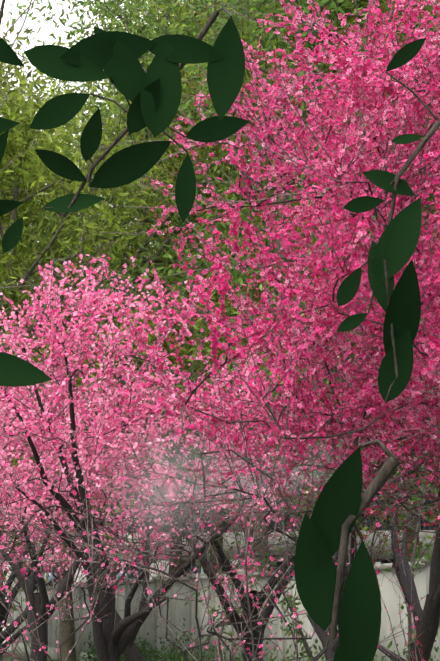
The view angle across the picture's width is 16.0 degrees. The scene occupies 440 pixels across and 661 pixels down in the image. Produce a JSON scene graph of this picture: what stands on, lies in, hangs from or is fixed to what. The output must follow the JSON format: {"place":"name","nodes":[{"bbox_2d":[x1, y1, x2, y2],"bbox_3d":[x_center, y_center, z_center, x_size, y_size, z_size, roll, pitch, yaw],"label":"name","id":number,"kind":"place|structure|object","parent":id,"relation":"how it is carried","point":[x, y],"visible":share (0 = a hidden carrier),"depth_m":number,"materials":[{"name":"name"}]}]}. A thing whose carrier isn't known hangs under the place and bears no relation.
{"place":"outdoors","nodes":[
{"label":"outdoors","id":0,"kind":"place"},
{"bbox_2d":[3,651,59,660],"bbox_3d":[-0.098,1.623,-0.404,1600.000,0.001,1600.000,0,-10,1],"label":"ground","id":1,"kind":"structure","parent":0,"point":[9,658],"depth_m":51.05,"materials":[{"name":"grey"}]},
{"bbox_2d":[0,396,80,644],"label":"plum tree","id":2,"kind":"object","parent":1,"relation":"on","point":[3,610],"visible":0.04,"depth_m":27.16,"materials":[{"name":"pink plant"}]},
{"bbox_2d":[0,0,94,312],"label":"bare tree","id":3,"kind":"object","parent":1,"relation":"on","point":[2,7],"visible":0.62,"depth_m":21.40,"materials":[{"name":"green plant"}]},
{"bbox_2d":[3,80,100,567],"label":"tree","id":4,"kind":"object","parent":1,"relation":"on","point":[43,215],"depth_m":47.52,"materials":[{"name":"green plant"}]},
{"bbox_2d":[1,147,130,306],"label":"tree","id":5,"kind":"object","parent":1,"relation":"on","point":[59,220],"depth_m":62.94,"materials":[{"name":"green plant"}]},
{"bbox_2d":[0,2,170,627],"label":"tree","id":6,"kind":"object","parent":1,"relation":"on","point":[6,77],"visible":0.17,"depth_m":36.17,"materials":[{"name":"green plant"}]},
{"bbox_2d":[0,285,190,656],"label":"plum tree","id":7,"kind":"object","parent":1,"relation":"on","point":[97,399],"visible":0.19,"depth_m":21.32,"materials":[{"name":"pink plant"}]},
{"bbox_2d":[0,37,195,660],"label":"tree","id":8,"kind":"object","parent":1,"relation":"on","point":[10,261],"visible":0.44,"depth_m":32.28,"materials":[{"name":"green plant"}]},
{"bbox_2d":[0,332,196,660],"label":"plum tree","id":9,"kind":"object","parent":1,"relation":"on","point":[39,601],"visible":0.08,"depth_m":19.03,"materials":[{"name":"pink plant"}]},
{"bbox_2d":[1,19,196,660],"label":"tree","id":10,"kind":"object","parent":1,"relation":"on","point":[68,645],"depth_m":44.05,"materials":[{"name":"green plant"}]},
{"bbox_2d":[3,56,204,611],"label":"tree","id":11,"kind":"object","parent":1,"relation":"on","point":[72,581],"depth_m":51.33,"materials":[{"name":"green plant"}]},
{"bbox_2d":[13,0,311,577],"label":"tree","id":12,"kind":"object","parent":1,"relation":"on","point":[172,568],"depth_m":47.40,"materials":[{"name":"green plant"}]},
{"bbox_2d":[29,381,297,660],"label":"plum tree","id":13,"kind":"object","parent":1,"relation":"on","point":[131,652],"visible":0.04,"depth_m":20.27,"materials":[{"name":"pink plant"}]},
{"bbox_2d":[0,207,336,660],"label":"plum tree","id":14,"kind":"object","parent":1,"relation":"on","point":[111,641],"visible":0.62,"depth_m":15.01,"materials":[{"name":"pink plant"}]},
{"bbox_2d":[0,0,338,595],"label":"tree","id":15,"kind":"object","parent":1,"relation":"on","point":[111,4],"visible":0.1,"depth_m":39.51,"materials":[{"name":"green plant"}]},
{"bbox_2d":[42,0,318,339],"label":"tree","id":16,"kind":"object","parent":1,"relation":"on","point":[160,168],"depth_m":64.72,"materials":[{"name":"green plant"}]},
{"bbox_2d":[70,2,332,569],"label":"tree","id":17,"kind":"object","parent":1,"relation":"on","point":[208,277],"visible":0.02,"depth_m":53.01,"materials":[{"name":"green plant"}]},
{"bbox_2d":[44,0,360,573],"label":"tree","id":18,"kind":"object","parent":1,"relation":"on","point":[213,558],"depth_m":45.33,"materials":[{"name":"green plant"}]},
{"bbox_2d":[0,380,419,660],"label":"plum tree","id":19,"kind":"object","parent":1,"relation":"on","point":[91,561],"visible":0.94,"depth_m":8.72,"materials":[{"name":"pink plant"}]},
{"bbox_2d":[3,275,437,650],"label":"building","id":20,"kind":"structure","parent":1,"relation":"on","point":[282,550],"depth_m":56.61,"materials":[{"name":"paint"}]},
{"bbox_2d":[11,557,439,660],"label":"boundary wall","id":21,"kind":"structure","parent":1,"relation":"on","point":[390,596],"depth_m":32.99,"materials":[{"name":"concrete"}]},
{"bbox_2d":[182,527,280,660],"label":"sapling tree","id":22,"kind":"object","parent":1,"relation":"on","point":[212,610],"visible":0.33,"depth_m":28.61,"materials":[{"name":"green plant"}]},
{"bbox_2d":[111,0,362,276],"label":"tree","id":23,"kind":"object","parent":1,"relation":"on","point":[226,166],"depth_m":60.16,"materials":[{"name":"green plant"}]},
{"bbox_2d":[71,614,438,660],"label":"shrub row","id":24,"kind":"object","parent":1,"relation":"on","point":[157,656],"visible":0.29,"depth_m":32.02,"materials":[{"name":"green plant"}]},
{"bbox_2d":[74,0,439,660],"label":"plum tree","id":25,"kind":"object","parent":1,"relation":"on","point":[365,72],"visible":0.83,"depth_m":9.53,"materials":[{"name":"pink plant"}]},
{"bbox_2d":[90,0,427,569],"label":"tree","id":26,"kind":"object","parent":1,"relation":"on","point":[171,180],"visible":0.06,"depth_m":40.25,"materials":[{"name":"green plant"}]},
{"bbox_2d":[204,550,317,660],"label":"sapling tree","id":27,"kind":"object","parent":1,"relation":"on","point":[307,648],"visible":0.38,"depth_m":23.27,"materials":[{"name":"green plant"}]},
{"bbox_2d":[105,338,426,660],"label":"plum tree","id":28,"kind":"object","parent":1,"relation":"on","point":[267,611],"visible":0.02,"depth_m":16.76,"materials":[{"name":"pink plant"}]},
{"bbox_2d":[100,0,439,571],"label":"tree","id":29,"kind":"object","parent":1,"relation":"on","point":[195,327],"visible":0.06,"depth_m":34.27,"materials":[{"name":"green plant"}]},
{"bbox_2d":[113,0,439,561],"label":"tree","id":30,"kind":"object","parent":1,"relation":"on","point":[328,5],"visible":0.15,"depth_m":30.88,"materials":[{"name":"green plant"}]},
{"bbox_2d":[115,253,439,660],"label":"plum tree","id":31,"kind":"object","parent":1,"relation":"on","point":[332,647],"visible":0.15,"depth_m":13.76,"materials":[{"name":"pink plant"}]},
{"bbox_2d":[137,1,437,519],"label":"tree","id":32,"kind":"object","parent":1,"relation":"on","point":[303,305],"depth_m":44.03,"materials":[{"name":"green plant"}]},
{"bbox_2d":[189,0,439,560],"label":"tree","id":33,"kind":"object","parent":1,"relation":"on","point":[415,26],"visible":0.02,"depth_m":40.62,"materials":[{"name":"green plant"}]},
{"bbox_2d":[220,2,439,561],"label":"tree","id":34,"kind":"object","parent":1,"relation":"on","point":[410,532],"visible":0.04,"depth_m":36.53,"materials":[{"name":"green plant"}]},
{"bbox_2d":[232,336,439,660],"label":"plum tree","id":35,"kind":"object","parent":1,"relation":"on","point":[428,615],"visible":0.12,"depth_m":16.26,"materials":[{"name":"pink plant"}]},
{"bbox_2d":[253,1,439,556],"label":"tree","id":36,"kind":"object","parent":1,"relation":"on","point":[371,528],"visible":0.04,"depth_m":46.81,"materials":[{"name":"green plant"}]},
{"bbox_2d":[360,1,439,523],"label":"tree","id":37,"kind":"object","parent":1,"relation":"on","point":[399,473],"visible":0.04,"depth_m":32.69,"materials":[{"name":"green plant"}]},
{"bbox_2d":[366,206,434,535],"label":"tree","id":38,"kind":"object","parent":1,"relation":"on","point":[399,484],"depth_m":52.96,"materials":[{"name":"green plant"}]},
{"bbox_2d":[371,0,439,351],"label":"tree","id":39,"kind":"object","parent":1,"relation":"on","point":[414,40],"depth_m":38.41,"materials":[{"name":"green plant"}]},
{"bbox_2d":[375,484,439,660],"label":"sapling tree","id":40,"kind":"object","parent":1,"relation":"on","point":[416,557],"visible":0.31,"depth_m":20.19,"materials":[{"name":"green plant"}]},
{"bbox_2d":[96,420,240,542],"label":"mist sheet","id":41,"kind":"object","parent":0,"point":[172,470],"visible":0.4,"depth_m":12.47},
{"bbox_2d":[0,0,428,251],"bbox_3d":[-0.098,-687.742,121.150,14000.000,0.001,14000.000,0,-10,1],"label":"sky","id":42,"kind":"structure","parent":0,"point":[49,28],"depth_m":1910.75,"materials":[{"name":"white"}]},
{"bbox_2d":[0,7,439,660],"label":"branch","id":43,"kind":"object","parent":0,"point":[350,615],"visible":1,"depth_m":2.57,"materials":[{"name":"green plant"}]},
{"bbox_2d":[164,444,316,513],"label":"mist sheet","id":44,"kind":"object","parent":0,"point":[233,479],"depth_m":12.96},
{"bbox_2d":[264,444,340,491],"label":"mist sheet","id":45,"kind":"object","parent":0,"point":[306,470],"depth_m":12.76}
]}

